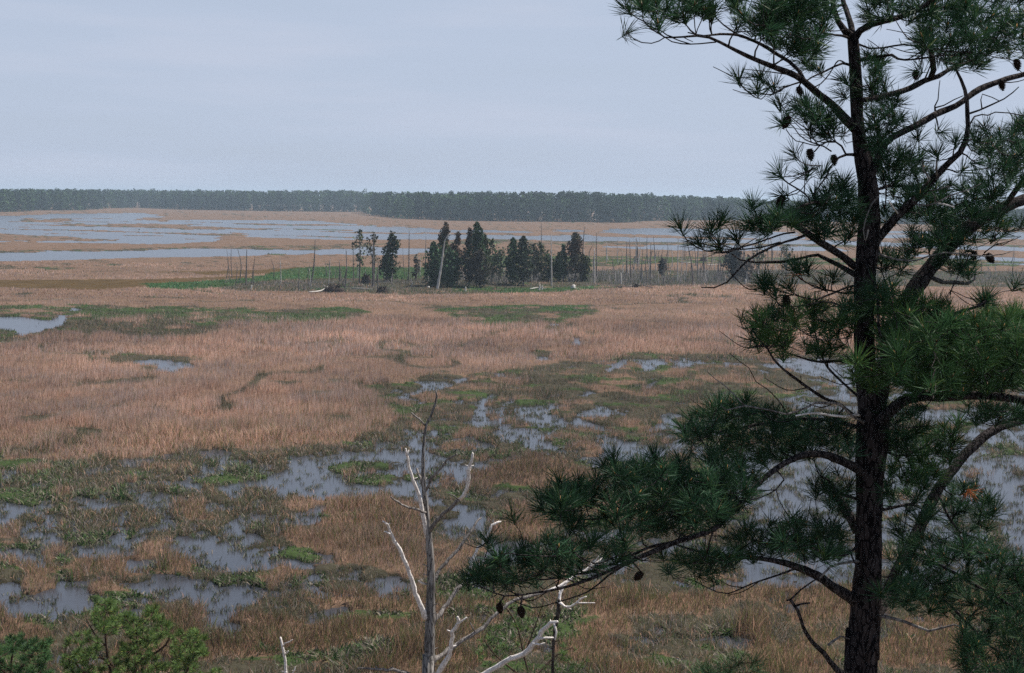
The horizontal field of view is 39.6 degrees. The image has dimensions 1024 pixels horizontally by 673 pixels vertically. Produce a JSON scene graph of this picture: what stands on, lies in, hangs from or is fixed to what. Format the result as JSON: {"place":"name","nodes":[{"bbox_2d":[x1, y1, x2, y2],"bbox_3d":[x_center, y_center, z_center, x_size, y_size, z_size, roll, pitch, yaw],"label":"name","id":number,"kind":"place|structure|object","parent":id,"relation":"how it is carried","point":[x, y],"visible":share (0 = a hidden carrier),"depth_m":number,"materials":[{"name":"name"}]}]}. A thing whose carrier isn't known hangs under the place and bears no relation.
{"place":"outdoors","nodes":[
{"label":"outdoors","id":0,"kind":"place"},
{"bbox_2d":[0,197,1023,672],"bbox_3d":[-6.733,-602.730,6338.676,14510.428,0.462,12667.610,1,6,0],"label":"ground","id":1,"kind":"structure","parent":0,"point":[226,241],"depth_m":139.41,"materials":[{"name":"brown plant"}]},
{"bbox_2d":[245,250,248,284],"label":"dead snag","id":2,"kind":"object","parent":1,"relation":"on","point":[246,268],"visible":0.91,"depth_m":251.10,"materials":[{"name":"grey wood"}]},
{"bbox_2d":[323,283,345,292],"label":"root mound","id":3,"kind":"object","parent":1,"relation":"on","point":[334,288],"visible":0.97,"depth_m":234.82,"materials":[{"name":"brown wood"}]},
{"bbox_2d":[344,251,346,288],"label":"dead snag","id":4,"kind":"object","parent":1,"relation":"on","point":[346,271],"visible":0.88,"depth_m":244.32,"materials":[{"name":"grey wood"}]},
{"bbox_2d":[350,228,366,282],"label":"pine tree","id":5,"kind":"object","parent":1,"relation":"on","point":[356,246],"visible":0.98,"depth_m":257.79,"materials":[{"name":"green plant"}]},
{"bbox_2d":[361,272,370,283],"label":"root mound","id":6,"kind":"object","parent":1,"relation":"on","point":[366,279],"visible":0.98,"depth_m":258.25,"materials":[{"name":"brown soil"}]},
{"bbox_2d":[364,231,380,285],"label":"pine tree","id":7,"kind":"object","parent":1,"relation":"on","point":[369,244],"visible":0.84,"depth_m":251.32,"materials":[{"name":"green plant"}]},
{"bbox_2d":[370,236,374,287],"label":"dead snag","id":8,"kind":"object","parent":1,"relation":"on","point":[373,262],"visible":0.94,"depth_m":247.11,"materials":[{"name":"grey wood"}]},
{"bbox_2d":[377,256,380,288],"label":"dead snag","id":9,"kind":"object","parent":1,"relation":"on","point":[378,273],"visible":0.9,"depth_m":235.20,"materials":[{"name":"grey wood"}]},
{"bbox_2d":[376,285,387,292],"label":"root mound","id":10,"kind":"object","parent":1,"relation":"on","point":[381,289],"visible":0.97,"depth_m":234.35,"materials":[{"name":"brown soil"}]},
{"bbox_2d":[379,253,393,280],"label":"cedar tree","id":11,"kind":"object","parent":1,"relation":"on","point":[387,276],"visible":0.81,"depth_m":267.24,"materials":[{"name":"green plant"}]},
{"bbox_2d":[379,230,403,281],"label":"cedar tree","id":12,"kind":"object","parent":1,"relation":"on","point":[389,260],"visible":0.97,"depth_m":265.68,"materials":[{"name":"green plant"}]},
{"bbox_2d":[408,251,412,280],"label":"dead snag","id":13,"kind":"object","parent":1,"relation":"on","point":[409,265],"visible":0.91,"depth_m":266.93,"materials":[{"name":"grey wood"}]},
{"bbox_2d":[411,254,420,279],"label":"cedar tree","id":14,"kind":"object","parent":1,"relation":"on","point":[416,266],"visible":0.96,"depth_m":269.56,"materials":[{"name":"green plant"}]},
{"bbox_2d":[420,241,446,285],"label":"cedar tree","id":15,"kind":"object","parent":1,"relation":"on","point":[432,266],"visible":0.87,"depth_m":252.58,"materials":[{"name":"green plant"}]},
{"bbox_2d":[437,222,450,282],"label":"cedar tree","id":16,"kind":"object","parent":1,"relation":"on","point":[443,234],"visible":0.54,"depth_m":255.09,"materials":[{"name":"green plant"}]},
{"bbox_2d":[435,246,464,286],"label":"cedar tree","id":17,"kind":"object","parent":1,"relation":"on","point":[453,269],"visible":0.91,"depth_m":251.15,"materials":[{"name":"green plant"}]},
{"bbox_2d":[450,231,463,282],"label":"cedar tree","id":18,"kind":"object","parent":1,"relation":"on","point":[457,241],"visible":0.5,"depth_m":260.64,"materials":[{"name":"green plant"}]},
{"bbox_2d":[461,226,473,285],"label":"cedar tree","id":19,"kind":"object","parent":1,"relation":"on","point":[468,237],"visible":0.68,"depth_m":253.94,"materials":[{"name":"green plant"}]},
{"bbox_2d":[461,221,488,286],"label":"cedar tree","id":20,"kind":"object","parent":1,"relation":"on","point":[477,236],"visible":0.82,"depth_m":251.72,"materials":[{"name":"green plant"}]},
{"bbox_2d":[482,233,492,283],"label":"cedar tree","id":21,"kind":"object","parent":1,"relation":"on","point":[485,242],"visible":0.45,"depth_m":258.00,"materials":[{"name":"green plant"}]},
{"bbox_2d":[488,238,499,280],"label":"cedar tree","id":22,"kind":"object","parent":1,"relation":"on","point":[490,242],"visible":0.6,"depth_m":269.35,"materials":[{"name":"green plant"}]},
{"bbox_2d":[490,247,506,279],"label":"cedar tree","id":23,"kind":"object","parent":1,"relation":"on","point":[499,257],"visible":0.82,"depth_m":269.73,"materials":[{"name":"green plant"}]},
{"bbox_2d":[500,237,522,283],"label":"cedar tree","id":24,"kind":"object","parent":1,"relation":"on","point":[512,245],"visible":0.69,"depth_m":261.04,"materials":[{"name":"green plant"}]},
{"bbox_2d":[0,187,1023,226],"bbox_3d":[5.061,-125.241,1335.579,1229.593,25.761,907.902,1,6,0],"label":"forest","id":25,"kind":"object","parent":1,"relation":"on","point":[568,206],"visible":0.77,"depth_m":1105.28,"materials":[{"name":"green plant"}]},
{"bbox_2d":[0,214,1023,672],"bbox_3d":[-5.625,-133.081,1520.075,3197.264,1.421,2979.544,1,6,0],"label":"grass","id":26,"kind":"structure","parent":1,"relation":"on","point":[248,498],"depth_m":78.30,"materials":[{"name":"plant"}]},
{"bbox_2d":[509,235,536,284],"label":"cedar tree","id":27,"kind":"object","parent":1,"relation":"on","point":[522,244],"visible":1,"depth_m":257.91,"materials":[{"name":"green plant"}]},
{"bbox_2d":[529,243,539,278],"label":"cedar tree","id":28,"kind":"object","parent":1,"relation":"on","point":[533,255],"visible":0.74,"depth_m":272.27,"materials":[{"name":"green plant"}]},
{"bbox_2d":[530,241,554,280],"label":"cedar tree","id":29,"kind":"object","parent":1,"relation":"on","point":[539,261],"visible":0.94,"depth_m":271.33,"materials":[{"name":"green plant"}]},
{"bbox_2d":[542,253,558,280],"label":"cedar tree","id":30,"kind":"object","parent":1,"relation":"on","point":[549,269],"visible":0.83,"depth_m":272.71,"materials":[{"name":"green plant"}]},
{"bbox_2d":[551,237,551,284],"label":"dead snag","id":31,"kind":"object","parent":1,"relation":"on","point":[551,260],"visible":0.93,"depth_m":259.32,"materials":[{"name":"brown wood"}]},
{"bbox_2d":[552,252,564,280],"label":"cedar tree","id":32,"kind":"object","parent":1,"relation":"on","point":[559,262],"visible":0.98,"depth_m":271.71,"materials":[{"name":"green plant"}]},
{"bbox_2d":[557,244,567,280],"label":"cedar tree","id":33,"kind":"object","parent":1,"relation":"on","point":[564,257],"visible":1,"depth_m":272.00,"materials":[{"name":"green plant"}]},
{"bbox_2d":[564,232,584,280],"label":"cedar tree","id":34,"kind":"object","parent":1,"relation":"on","point":[574,248],"visible":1,"depth_m":272.01,"materials":[{"name":"green plant"}]},
{"bbox_2d":[580,226,584,280],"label":"dead snag","id":35,"kind":"object","parent":1,"relation":"on","point":[582,256],"visible":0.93,"depth_m":272.70,"materials":[{"name":"grey wood"}]},
{"bbox_2d":[580,255,593,281],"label":"cedar tree","id":36,"kind":"object","parent":1,"relation":"on","point":[586,262],"visible":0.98,"depth_m":272.62,"materials":[{"name":"green plant"}]},
{"bbox_2d":[594,248,594,282],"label":"dead snag","id":37,"kind":"object","parent":1,"relation":"on","point":[594,265],"visible":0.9,"depth_m":265.68,"materials":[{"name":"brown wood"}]},
{"bbox_2d":[595,232,596,275],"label":"dead snag","id":38,"kind":"object","parent":1,"relation":"on","point":[596,254],"visible":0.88,"depth_m":281.37,"materials":[{"name":"grey wood"}]},
{"bbox_2d":[224,264,1023,290],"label":"brush","id":39,"kind":"object","parent":1,"relation":"on","point":[701,278],"visible":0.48,"depth_m":274.89,"materials":[{"name":"green plant"}]},
{"bbox_2d":[629,240,631,282],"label":"dead snag","id":40,"kind":"object","parent":1,"relation":"on","point":[630,266],"visible":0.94,"depth_m":266.97,"materials":[{"name":"grey wood"}]},
{"bbox_2d":[649,246,651,276],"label":"dead snag","id":41,"kind":"object","parent":1,"relation":"on","point":[650,261],"visible":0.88,"depth_m":270.06,"materials":[{"name":"grey wood"}]},
{"bbox_2d":[657,258,666,275],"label":"cedar tree","id":42,"kind":"object","parent":1,"relation":"on","point":[661,266],"visible":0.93,"depth_m":295.87,"materials":[{"name":"green plant"}]},
{"bbox_2d":[677,235,679,279],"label":"dead snag","id":43,"kind":"object","parent":1,"relation":"on","point":[677,260],"visible":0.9,"depth_m":271.05,"materials":[{"name":"grey wood"}]},
{"bbox_2d":[686,240,693,284],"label":"dead snag","id":44,"kind":"object","parent":1,"relation":"on","point":[691,267],"visible":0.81,"depth_m":264.13,"materials":[{"name":"grey wood"}]},
{"bbox_2d":[719,244,746,279],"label":"cedar tree","id":45,"kind":"object","parent":1,"relation":"on","point":[730,260],"visible":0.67,"depth_m":283.30,"materials":[{"name":"green plant"}]},
{"bbox_2d":[735,254,758,281],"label":"cedar tree","id":46,"kind":"object","parent":1,"relation":"on","point":[743,270],"visible":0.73,"depth_m":278.80,"materials":[{"name":"green plant"}]},
{"bbox_2d":[750,237,767,271],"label":"cedar tree","id":47,"kind":"object","parent":1,"relation":"on","point":[758,257],"visible":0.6,"depth_m":287.50,"materials":[{"name":"green plant"}]},
{"bbox_2d":[779,244,794,278],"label":"cedar tree","id":48,"kind":"object","parent":1,"relation":"on","point":[784,248],"visible":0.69,"depth_m":288.83,"materials":[{"name":"green plant"}]},
{"bbox_2d":[0,213,1023,669],"bbox_3d":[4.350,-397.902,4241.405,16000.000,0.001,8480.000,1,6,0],"label":"water","id":49,"kind":"structure","parent":0,"point":[72,597],"depth_m":84.52,"materials":[{"name":"grey liquid"}]},
{"bbox_2d":[0,210,1023,672],"bbox_3d":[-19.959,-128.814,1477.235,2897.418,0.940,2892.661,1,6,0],"label":"green plants","id":50,"kind":"object","parent":49,"relation":"on","point":[366,642],"visible":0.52,"depth_m":74.75,"materials":[{"name":"green plant"}]},
{"bbox_2d":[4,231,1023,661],"bbox_3d":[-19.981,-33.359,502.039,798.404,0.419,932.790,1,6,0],"label":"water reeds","id":51,"kind":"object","parent":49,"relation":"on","point":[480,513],"visible":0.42,"depth_m":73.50,"materials":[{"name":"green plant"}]},
{"bbox_2d":[0,0,1023,203],"label":"sky","id":52,"kind":"structure","parent":0,"point":[431,96],"materials":[{"name":"grey"}]},
{"label":"ground apron","id":53,"kind":"structure","parent":0,"visible":0},
{"bbox_2d":[309,247,314,284],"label":"dead snag","id":54,"kind":"object","parent":53,"relation":"on","point":[313,267],"visible":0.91,"depth_m":251.93,"materials":[{"name":"grey wood"}]},
{"bbox_2d":[436,233,450,288],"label":"dead snag","id":55,"kind":"object","parent":53,"relation":"on","point":[438,281],"visible":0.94,"depth_m":244.71,"materials":[{"name":"grey wood"}]},
{"bbox_2d":[465,248,494,287],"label":"cedar tree","id":56,"kind":"object","parent":53,"relation":"on","point":[479,273],"visible":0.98,"depth_m":250.04,"materials":[{"name":"green plant"}]},
{"label":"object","id":57,"kind":"structure","parent":0,"visible":0},
{"bbox_2d":[0,630,55,672],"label":"young pine","id":58,"kind":"object","parent":57,"relation":"on","point":[32,646],"visible":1,"depth_m":22.86,"materials":[{"name":"green plant"}]},
{"bbox_2d":[57,595,222,672],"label":"young pine","id":59,"kind":"object","parent":57,"relation":"on","point":[106,626],"visible":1,"depth_m":22.31,"materials":[{"name":"green plant"}]},
{"bbox_2d":[280,637,295,672],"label":"dead sapling","id":60,"kind":"object","parent":57,"relation":"on","point":[284,657],"visible":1,"depth_m":30.79,"materials":[{"name":"grey wood"}]},
{"bbox_2d":[357,388,601,672],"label":"dead tree","id":61,"kind":"object","parent":57,"relation":"on","point":[430,658],"visible":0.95,"depth_m":19.32,"materials":[{"name":"grey wood"}]},
{"bbox_2d":[475,595,589,672],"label":"young pine","id":62,"kind":"object","parent":57,"relation":"on","point":[518,627],"visible":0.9,"depth_m":25.62,"materials":[{"name":"green plant"}]},
{"bbox_2d":[548,584,594,672],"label":"dead tree","id":63,"kind":"object","parent":57,"relation":"on","point":[558,610],"visible":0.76,"depth_m":22.53,"materials":[{"name":"grey wood"}]},
{"bbox_2d":[445,0,1023,672],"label":"pine tree","id":64,"kind":"object","parent":57,"relation":"on","point":[979,356],"visible":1,"depth_m":8.67,"materials":[{"name":"green plant"}]},
{"bbox_2d":[676,643,793,672],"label":"pine tree","id":65,"kind":"object","parent":57,"relation":"on","point":[730,669],"visible":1,"depth_m":9.38,"materials":[{"name":"green plant"}]}
]}

